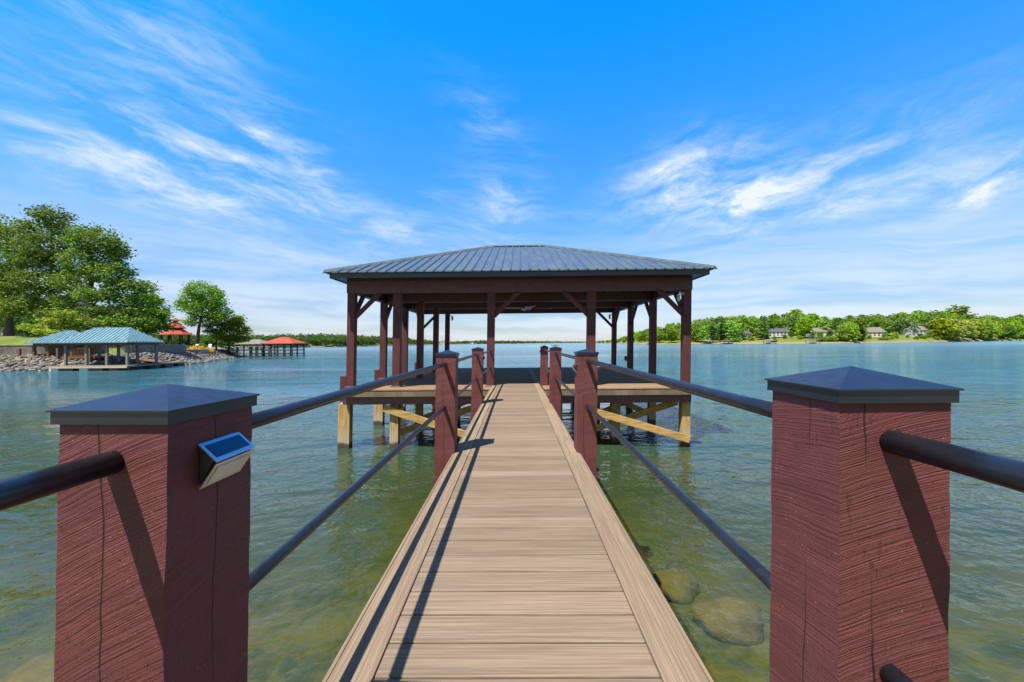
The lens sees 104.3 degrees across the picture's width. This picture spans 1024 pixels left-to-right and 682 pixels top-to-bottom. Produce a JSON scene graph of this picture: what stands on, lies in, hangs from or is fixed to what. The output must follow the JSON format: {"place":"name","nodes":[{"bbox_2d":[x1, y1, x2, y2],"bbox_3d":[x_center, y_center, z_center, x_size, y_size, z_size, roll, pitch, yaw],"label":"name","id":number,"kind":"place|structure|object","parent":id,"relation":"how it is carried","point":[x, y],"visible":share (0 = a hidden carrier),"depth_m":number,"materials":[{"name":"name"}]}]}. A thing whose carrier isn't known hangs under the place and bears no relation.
{"place":"outdoors","nodes":[
{"label":"outdoors","id":0,"kind":"place"},
{"bbox_2d":[0,336,180,370],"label":"terrain","id":1,"kind":"structure","parent":0,"point":[13,340],"depth_m":54.04,"materials":[{"name":"green plant"}]},
{"bbox_2d":[0,212,45,335],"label":"oak tree","id":2,"kind":"object","parent":1,"relation":"on","point":[5,291],"visible":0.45,"depth_m":62.05,"materials":[{"name":"green plant"}]},
{"bbox_2d":[0,307,60,335],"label":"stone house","id":3,"kind":"structure","parent":1,"relation":"on","point":[1,334],"depth_m":81.06,"materials":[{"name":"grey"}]},
{"bbox_2d":[0,201,85,334],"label":"oak tree","id":4,"kind":"object","parent":1,"relation":"on","point":[31,252],"visible":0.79,"depth_m":59.67,"materials":[{"name":"green plant"}]},
{"bbox_2d":[16,308,87,336],"bbox_3d":[-62.178,-1.885,54.004,8.021,5.328,5.524,-1,0,1],"label":"dogwood tree","id":5,"kind":"object","parent":1,"relation":"on","point":[60,315],"visible":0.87,"depth_m":53.09,"materials":[{"name":"green plant"}]},
{"bbox_2d":[0,294,155,335],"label":"hedge tree","id":6,"kind":"object","parent":1,"relation":"on","point":[19,320],"visible":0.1,"depth_m":78.09,"materials":[{"name":"green plant"}]},
{"bbox_2d":[0,344,185,355],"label":"retaining wall","id":7,"kind":"structure","parent":1,"relation":"on","point":[5,350],"depth_m":48.80,"materials":[{"name":"stone"}]},
{"bbox_2d":[68,313,132,331],"bbox_3d":[-62.868,-1.989,60.606,9.830,5.143,6.703,-1,0,1],"label":"dogwood tree","id":8,"kind":"object","parent":1,"relation":"on","point":[79,330],"visible":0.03,"depth_m":59.88,"materials":[{"name":"green plant"}]},
{"bbox_2d":[38,221,170,331],"bbox_3d":[-60.648,-8.312,57.208,18.452,17.696,9.615,-1,0,1],"label":"oak tree","id":9,"kind":"object","parent":1,"relation":"on","point":[113,250],"visible":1,"depth_m":56.90,"materials":[{"name":"green plant"}]},
{"bbox_2d":[0,349,246,370],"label":"riprap","id":10,"kind":"object","parent":1,"relation":"on","point":[189,357],"visible":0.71,"depth_m":47.14,"materials":[{"name":"grey stone"}]},
{"bbox_2d":[118,291,181,335],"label":"maple tree","id":11,"kind":"object","parent":1,"relation":"on","point":[162,315],"visible":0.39,"depth_m":66.50,"materials":[{"name":"green plant"}]},
{"bbox_2d":[185,349,214,352],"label":"patio","id":12,"kind":"structure","parent":1,"relation":"on","point":[201,350],"depth_m":73.67,"materials":[{"name":"stone"}]},
{"bbox_2d":[158,318,191,344],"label":"gazebo","id":13,"kind":"object","parent":12,"relation":"on","point":[180,332],"visible":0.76,"depth_m":77.78,"materials":[{"name":"metal"}]},
{"bbox_2d":[185,345,206,348],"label":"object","id":14,"kind":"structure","parent":12,"relation":"on","point":[188,346],"depth_m":76.95,"materials":[{"name":"plant"}]},
{"bbox_2d":[168,279,235,344],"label":"maple tree","id":15,"kind":"object","parent":12,"relation":"on","point":[200,302],"visible":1,"depth_m":81.69,"materials":[{"name":"green plant"}]},
{"bbox_2d":[197,312,230,349],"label":"pine tree","id":16,"kind":"object","parent":1,"relation":"on","point":[209,329],"visible":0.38,"depth_m":86.86,"materials":[{"name":"green plant"}]},
{"bbox_2d":[207,314,252,351],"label":"oak tree","id":17,"kind":"object","parent":1,"relation":"on","point":[236,334],"visible":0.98,"depth_m":87.00,"materials":[{"name":"green plant"}]},
{"bbox_2d":[220,346,241,355],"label":"bush","id":18,"kind":"object","parent":1,"relation":"on","point":[231,349],"visible":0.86,"depth_m":86.16,"materials":[{"name":"green plant"}]},
{"bbox_2d":[207,342,597,348],"bbox_3d":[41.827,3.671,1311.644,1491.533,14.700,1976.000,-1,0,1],"label":"hill","id":19,"kind":"structure","parent":0,"point":[281,346],"depth_m":479.42,"materials":[{"name":"green plant"}]},
{"bbox_2d":[149,332,597,346],"bbox_3d":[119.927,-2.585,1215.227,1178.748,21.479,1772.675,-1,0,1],"label":"woods","id":20,"kind":"object","parent":19,"relation":"on","point":[333,339],"visible":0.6,"depth_m":484.17,"materials":[{"name":"green plant"}]},
{"bbox_2d":[0,340,1023,569],"bbox_3d":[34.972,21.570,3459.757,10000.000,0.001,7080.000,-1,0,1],"label":"water","id":21,"kind":"structure","parent":0,"point":[304,470],"depth_m":9.62,"materials":[{"name":"blue liquid"}]},
{"bbox_2d":[18,330,164,362],"bbox_3d":[-50.573,1.990,48.553,15.053,6.765,4.700,-1,0,1],"label":"boat dock","id":22,"kind":"object","parent":21,"relation":"in","point":[48,341],"visible":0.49,"depth_m":46.65,"materials":[{"name":"blue metal"}]},
{"bbox_2d":[48,327,186,370],"bbox_3d":[-44.989,2.062,46.906,8.550,7.305,9.480,-1,0,1],"label":"boat dock","id":23,"kind":"object","parent":21,"relation":"on","point":[108,336],"visible":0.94,"depth_m":43.56,"materials":[{"name":"blue metal"}]},
{"bbox_2d":[230,345,269,355],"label":"footbridge","id":24,"kind":"object","parent":21,"relation":"in","point":[250,346],"visible":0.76,"depth_m":93.27,"materials":[{"name":"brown wood"}]},
{"bbox_2d":[234,339,275,355],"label":"boat dock","id":25,"kind":"object","parent":21,"relation":"in","point":[256,342],"visible":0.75,"depth_m":96.21,"materials":[{"name":"grey"}]},
{"bbox_2d":[260,337,306,356],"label":"boat dock","id":26,"kind":"object","parent":21,"relation":"in","point":[284,341],"visible":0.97,"depth_m":91.39,"materials":[{"name":"red"}]},
{"bbox_2d":[323,244,716,448],"bbox_3d":[0.235,1.697,13.789,9.477,10.077,8.890,-1,0,1],"label":"boathouse","id":27,"kind":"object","parent":21,"relation":"in","point":[492,282],"visible":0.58,"depth_m":10.09,"materials":[{"name":"brown wood"}]},
{"bbox_2d":[322,383,713,681],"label":"walkway","id":28,"kind":"structure","parent":27,"relation":"attached to","point":[517,557],"depth_m":1.75,"materials":[{"name":"brown wood"}]},
{"bbox_2d":[0,347,490,681],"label":"railing","id":29,"kind":"object","parent":28,"relation":"attached to","point":[156,581],"visible":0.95,"depth_m":0.69,"materials":[{"name":"paint"}]},
{"bbox_2d":[198,432,254,489],"bbox_3d":[-0.558,0.231,0.782,0.037,0.083,0.106,-1,0,1],"label":"solar light","id":30,"kind":"object","parent":29,"relation":"attached to","point":[222,457],"visible":1,"depth_m":0.76,"materials":[{"name":"plastic"}]},
{"bbox_2d":[540,345,1023,681],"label":"railing","id":31,"kind":"object","parent":28,"relation":"attached to","point":[855,580],"visible":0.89,"depth_m":0.69,"materials":[{"name":"paint"}]},
{"bbox_2d":[505,302,551,310],"bbox_3d":[0.547,-1.321,13.753,1.306,0.485,1.306,-1,0,34],"label":"ceiling fan","id":32,"kind":"object","parent":27,"relation":"hanging from","point":[527,307],"visible":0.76,"depth_m":13.69,"materials":[{"name":"plastic"}]},
{"bbox_2d":[676,292,683,301],"bbox_3d":[4.244,-1.123,10.064,0.178,0.254,0.110,-1,0,1],"label":"post lamp","id":33,"kind":"object","parent":27,"relation":"attached to","point":[678,295],"visible":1,"depth_m":10.03,"materials":[{"name":"grey glass"}]},
{"bbox_2d":[0,567,1023,681],"bbox_3d":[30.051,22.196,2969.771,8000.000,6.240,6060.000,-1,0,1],"label":"lake bed","id":34,"kind":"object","parent":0,"point":[302,622],"visible":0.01,"depth_m":4.53,"materials":[{"name":"sand"}]},
{"bbox_2d":[0,654,53,681],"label":"rock","id":35,"kind":"object","parent":34,"relation":"on","point":[39,668],"visible":0.4,"depth_m":3.41,"materials":[{"name":"beige stone"}]},
{"bbox_2d":[652,568,698,604],"bbox_3d":[2.060,3.112,5.068,0.523,0.345,0.512,-1,0,43],"label":"rock","id":36,"kind":"object","parent":34,"relation":"on","point":[680,586],"visible":0.84,"depth_m":4.93,"materials":[{"name":"stone"}]},
{"bbox_2d":[690,596,763,645],"bbox_3d":[2.365,3.051,4.372,0.777,0.454,0.534,-1,0,1],"label":"rock","id":37,"kind":"object","parent":34,"relation":"on","point":[735,620],"visible":0.94,"depth_m":4.21,"materials":[{"name":"brown stone"}]},
{"bbox_2d":[0,0,1023,343],"label":"sky","id":38,"kind":"structure","parent":0,"point":[830,159],"materials":[{"name":"blue"}]},
{"bbox_2d":[599,330,1023,343],"bbox_3d":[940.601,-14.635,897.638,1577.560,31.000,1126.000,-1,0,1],"label":"hill","id":39,"kind":"structure","parent":0,"point":[795,340],"depth_m":405.24,"materials":[{"name":"green plant"}]},
{"bbox_2d":[641,332,648,341],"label":"broadleaf tree","id":40,"kind":"object","parent":39,"relation":"on","point":[644,336],"visible":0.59,"depth_m":479.84,"materials":[{"name":"green plant"}]},
{"bbox_2d":[657,331,663,342],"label":"broadleaf tree","id":41,"kind":"object","parent":39,"relation":"on","point":[659,337],"visible":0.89,"depth_m":417.91,"materials":[{"name":"green plant"}]},
{"bbox_2d":[659,327,667,340],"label":"broadleaf tree","id":42,"kind":"object","parent":39,"relation":"on","point":[663,330],"visible":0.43,"depth_m":444.86,"materials":[{"name":"green plant"}]},
{"bbox_2d":[664,327,679,342],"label":"broadleaf tree","id":43,"kind":"object","parent":39,"relation":"on","point":[671,336],"visible":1,"depth_m":410.01,"materials":[{"name":"green plant"}]},
{"bbox_2d":[672,324,680,334],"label":"broadleaf tree","id":44,"kind":"object","parent":39,"relation":"on","point":[677,326],"visible":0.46,"depth_m":450.74,"materials":[{"name":"green plant"}]},
{"bbox_2d":[691,324,702,341],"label":"broadleaf tree","id":45,"kind":"object","parent":39,"relation":"on","point":[693,337],"visible":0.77,"depth_m":428.09,"materials":[{"name":"green plant"}]},
{"bbox_2d":[691,321,703,325],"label":"broadleaf tree","id":46,"kind":"object","parent":39,"relation":"on","point":[696,323],"visible":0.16,"depth_m":471.96,"materials":[{"name":"green plant"}]},
{"bbox_2d":[696,325,710,341],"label":"broadleaf tree","id":47,"kind":"object","parent":39,"relation":"on","point":[703,335],"visible":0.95,"depth_m":423.21,"materials":[{"name":"green plant"}]},
{"bbox_2d":[708,324,718,342],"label":"pine tree","id":48,"kind":"object","parent":39,"relation":"on","point":[712,330],"visible":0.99,"depth_m":416.47,"materials":[{"name":"green plant"}]},
{"bbox_2d":[713,318,726,325],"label":"broadleaf tree","id":49,"kind":"object","parent":39,"relation":"on","point":[717,321],"visible":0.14,"depth_m":468.90,"materials":[{"name":"green plant"}]},
{"bbox_2d":[715,322,725,339],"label":"broadleaf tree","id":50,"kind":"object","parent":39,"relation":"on","point":[719,323],"visible":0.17,"depth_m":433.84,"materials":[{"name":"green plant"}]},
{"bbox_2d":[717,321,728,341],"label":"pine tree","id":51,"kind":"object","parent":39,"relation":"on","point":[721,332],"visible":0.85,"depth_m":422.73,"materials":[{"name":"green plant"}]},
{"bbox_2d":[722,320,743,339],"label":"broadleaf tree","id":52,"kind":"object","parent":39,"relation":"on","point":[735,333],"visible":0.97,"depth_m":412.45,"materials":[{"name":"green plant"}]},
{"bbox_2d":[724,319,744,338],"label":"broadleaf tree","id":53,"kind":"object","parent":39,"relation":"on","point":[742,328],"visible":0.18,"depth_m":422.87,"materials":[{"name":"green plant"}]},
{"bbox_2d":[736,316,752,330],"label":"broadleaf tree","id":54,"kind":"object","parent":39,"relation":"on","point":[743,319],"visible":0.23,"depth_m":437.71,"materials":[{"name":"green plant"}]},
{"bbox_2d":[740,331,751,339],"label":"house","id":55,"kind":"structure","parent":39,"relation":"on","point":[747,333],"depth_m":421.56,"materials":[{"name":"grey"}]},
{"bbox_2d":[748,319,757,335],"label":"broadleaf tree","id":56,"kind":"object","parent":39,"relation":"on","point":[754,322],"visible":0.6,"depth_m":442.10,"materials":[{"name":"green plant"}]},
{"bbox_2d":[753,321,769,338],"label":"broadleaf tree","id":57,"kind":"object","parent":39,"relation":"on","point":[763,331],"visible":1,"depth_m":405.91,"materials":[{"name":"green plant"}]},
{"bbox_2d":[753,318,774,334],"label":"broadleaf tree","id":58,"kind":"object","parent":39,"relation":"on","point":[768,321],"visible":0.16,"depth_m":422.27,"materials":[{"name":"green plant"}]},
{"bbox_2d":[763,328,789,337],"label":"house","id":59,"kind":"structure","parent":39,"relation":"on","point":[778,332],"depth_m":414.28,"materials":[{"name":"white"}]},
{"bbox_2d":[768,318,784,327],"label":"broadleaf tree","id":60,"kind":"object","parent":39,"relation":"on","point":[775,323],"visible":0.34,"depth_m":427.64,"materials":[{"name":"green plant"}]},
{"bbox_2d":[776,317,794,330],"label":"broadleaf tree","id":61,"kind":"object","parent":39,"relation":"on","point":[785,323],"visible":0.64,"depth_m":423.26,"materials":[{"name":"green plant"}]},
{"bbox_2d":[787,330,795,337],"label":"broadleaf tree","id":62,"kind":"object","parent":39,"relation":"on","point":[791,333],"visible":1,"depth_m":398.87,"materials":[{"name":"green plant"}]},
{"bbox_2d":[786,316,800,331],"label":"broadleaf tree","id":63,"kind":"object","parent":39,"relation":"on","point":[796,319],"visible":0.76,"depth_m":419.12,"materials":[{"name":"green plant"}]},
{"bbox_2d":[787,309,801,315],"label":"broadleaf tree","id":64,"kind":"object","parent":39,"relation":"on","point":[793,311],"visible":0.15,"depth_m":477.43,"materials":[{"name":"green plant"}]},
{"bbox_2d":[790,311,804,319],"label":"broadleaf tree","id":65,"kind":"object","parent":39,"relation":"on","point":[797,314],"visible":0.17,"depth_m":447.38,"materials":[{"name":"green plant"}]},
{"bbox_2d":[794,317,813,337],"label":"broadleaf tree","id":66,"kind":"object","parent":39,"relation":"on","point":[804,325],"visible":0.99,"depth_m":388.78,"materials":[{"name":"green plant"}]},
{"bbox_2d":[792,318,816,335],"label":"broadleaf tree","id":67,"kind":"object","parent":39,"relation":"on","point":[795,326],"visible":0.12,"depth_m":411.82,"materials":[{"name":"green plant"}]},
{"bbox_2d":[810,314,819,327],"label":"broadleaf tree","id":68,"kind":"object","parent":39,"relation":"on","point":[815,317],"visible":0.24,"depth_m":439.09,"materials":[{"name":"green plant"}]},
{"bbox_2d":[806,328,834,337],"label":"house","id":69,"kind":"structure","parent":39,"relation":"on","point":[817,330],"depth_m":397.05,"materials":[{"name":"white"}]},
{"bbox_2d":[816,336,825,340],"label":"bush","id":70,"kind":"object","parent":39,"relation":"on","point":[820,338],"visible":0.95,"depth_m":355.92,"materials":[{"name":"green plant"}]},
{"bbox_2d":[813,318,831,329],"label":"broadleaf tree","id":71,"kind":"object","parent":39,"relation":"on","point":[820,322],"visible":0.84,"depth_m":400.60,"materials":[{"name":"green plant"}]},
{"bbox_2d":[826,329,833,335],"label":"broadleaf tree","id":72,"kind":"object","parent":39,"relation":"on","point":[829,333],"visible":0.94,"depth_m":384.97,"materials":[{"name":"green plant"}]},
{"bbox_2d":[824,319,835,329],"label":"broadleaf tree","id":73,"kind":"object","parent":39,"relation":"on","point":[827,320],"visible":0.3,"depth_m":431.98,"materials":[{"name":"green plant"}]},
{"bbox_2d":[832,318,842,329],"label":"broadleaf tree","id":74,"kind":"object","parent":39,"relation":"on","point":[836,321],"visible":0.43,"depth_m":427.37,"materials":[{"name":"green plant"}]},
{"bbox_2d":[834,323,849,341],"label":"broadleaf tree","id":75,"kind":"object","parent":39,"relation":"on","point":[842,332],"visible":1,"depth_m":352.65,"materials":[{"name":"green plant"}]},
{"bbox_2d":[845,323,861,341],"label":"broadleaf tree","id":76,"kind":"object","parent":39,"relation":"on","point":[852,333],"visible":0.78,"depth_m":353.60,"materials":[{"name":"green plant"}]},
{"bbox_2d":[852,317,868,327],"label":"broadleaf tree","id":77,"kind":"object","parent":39,"relation":"on","point":[858,320],"visible":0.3,"depth_m":389.86,"materials":[{"name":"green plant"}]},
{"bbox_2d":[856,324,866,340],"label":"pine tree","id":78,"kind":"object","parent":39,"relation":"on","point":[861,330],"visible":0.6,"depth_m":360.28,"materials":[{"name":"green plant"}]},
{"bbox_2d":[855,325,870,339],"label":"broadleaf tree","id":79,"kind":"object","parent":39,"relation":"on","point":[866,331],"visible":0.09,"depth_m":372.01,"materials":[{"name":"green plant"}]},
{"bbox_2d":[867,316,877,323],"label":"broadleaf tree","id":80,"kind":"object","parent":39,"relation":"on","point":[871,318],"visible":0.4,"depth_m":451.13,"materials":[{"name":"green plant"}]},
{"bbox_2d":[865,327,885,337],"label":"house","id":81,"kind":"structure","parent":39,"relation":"on","point":[877,332],"depth_m":399.17,"materials":[{"name":"beige paint"}]},
{"bbox_2d":[868,319,884,328],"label":"broadleaf tree","id":82,"kind":"object","parent":39,"relation":"on","point":[878,323],"visible":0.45,"depth_m":408.11,"materials":[{"name":"green plant"}]},
{"bbox_2d":[875,314,888,320],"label":"broadleaf tree","id":83,"kind":"object","parent":39,"relation":"on","point":[879,315],"visible":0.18,"depth_m":450.46,"materials":[{"name":"green plant"}]},
{"bbox_2d":[877,317,894,333],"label":"broadleaf tree","id":84,"kind":"object","parent":39,"relation":"on","point":[888,327],"visible":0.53,"depth_m":417.73,"materials":[{"name":"green plant"}]},
{"bbox_2d":[887,316,897,331],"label":"broadleaf tree","id":85,"kind":"object","parent":39,"relation":"on","point":[894,318],"visible":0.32,"depth_m":447.26,"materials":[{"name":"green plant"}]},
{"bbox_2d":[892,316,917,332],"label":"broadleaf tree","id":86,"kind":"object","parent":39,"relation":"on","point":[905,323],"visible":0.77,"depth_m":431.11,"materials":[{"name":"green plant"}]},
{"bbox_2d":[897,314,916,322],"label":"broadleaf tree","id":87,"kind":"object","parent":39,"relation":"on","point":[901,316],"visible":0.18,"depth_m":456.17,"materials":[{"name":"green plant"}]},
{"bbox_2d":[899,324,920,336],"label":"house","id":88,"kind":"structure","parent":39,"relation":"on","point":[911,332],"depth_m":425.77,"materials":[{"name":"white"}]},
{"bbox_2d":[910,311,923,325],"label":"broadleaf tree","id":89,"kind":"object","parent":39,"relation":"on","point":[917,314],"visible":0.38,"depth_m":479.32,"materials":[{"name":"green plant"}]},
{"bbox_2d":[918,326,931,335],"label":"house","id":90,"kind":"structure","parent":39,"relation":"on","point":[923,330],"depth_m":435.93,"materials":[{"name":"white"}]},
{"bbox_2d":[916,315,934,328],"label":"broadleaf tree","id":91,"kind":"object","parent":39,"relation":"on","point":[923,320],"visible":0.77,"depth_m":440.08,"materials":[{"name":"green plant"}]},
{"bbox_2d":[924,330,933,337],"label":"broadleaf tree","id":92,"kind":"object","parent":39,"relation":"on","point":[929,333],"visible":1,"depth_m":428.89,"materials":[{"name":"green plant"}]},
{"bbox_2d":[930,316,952,334],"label":"broadleaf tree","id":93,"kind":"object","parent":39,"relation":"on","point":[948,318],"visible":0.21,"depth_m":436.24,"materials":[{"name":"green plant"}]},
{"bbox_2d":[927,318,959,338],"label":"broadleaf tree","id":94,"kind":"object","parent":39,"relation":"on","point":[944,329],"visible":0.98,"depth_m":427.58,"materials":[{"name":"green plant"}]},
{"bbox_2d":[943,318,970,340],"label":"broadleaf tree","id":95,"kind":"object","parent":39,"relation":"on","point":[958,334],"visible":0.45,"depth_m":431.86,"materials":[{"name":"green plant"}]},
{"bbox_2d":[945,304,976,317],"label":"broadleaf tree","id":96,"kind":"object","parent":39,"relation":"on","point":[964,309],"visible":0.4,"depth_m":575.43,"materials":[{"name":"green plant"}]},
{"bbox_2d":[961,321,978,339],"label":"broadleaf tree","id":97,"kind":"object","parent":39,"relation":"on","point":[968,333],"visible":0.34,"depth_m":457.12,"materials":[{"name":"green plant"}]},
{"bbox_2d":[964,321,989,339],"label":"broadleaf tree","id":98,"kind":"object","parent":39,"relation":"on","point":[980,326],"visible":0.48,"depth_m":478.00,"materials":[{"name":"green plant"}]},
{"bbox_2d":[974,321,999,339],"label":"broadleaf tree","id":99,"kind":"object","parent":39,"relation":"on","point":[992,330],"visible":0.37,"depth_m":498.78,"materials":[{"name":"green plant"}]},
{"bbox_2d":[989,323,1002,337],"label":"broadleaf tree","id":100,"kind":"object","parent":39,"relation":"on","point":[998,332],"visible":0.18,"depth_m":515.74,"materials":[{"name":"green plant"}]},
{"bbox_2d":[997,322,1008,339],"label":"pine tree","id":101,"kind":"object","parent":39,"relation":"on","point":[1003,330],"visible":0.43,"depth_m":540.61,"materials":[{"name":"green plant"}]},
{"bbox_2d":[1001,322,1021,339],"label":"broadleaf tree","id":102,"kind":"object","parent":39,"relation":"on","point":[1010,334],"visible":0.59,"depth_m":556.56,"materials":[{"name":"green plant"}]},
{"bbox_2d":[1008,321,1023,338],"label":"broadleaf tree","id":103,"kind":"object","parent":39,"relation":"on","point":[1017,323],"visible":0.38,"depth_m":578.90,"materials":[{"name":"green plant"}]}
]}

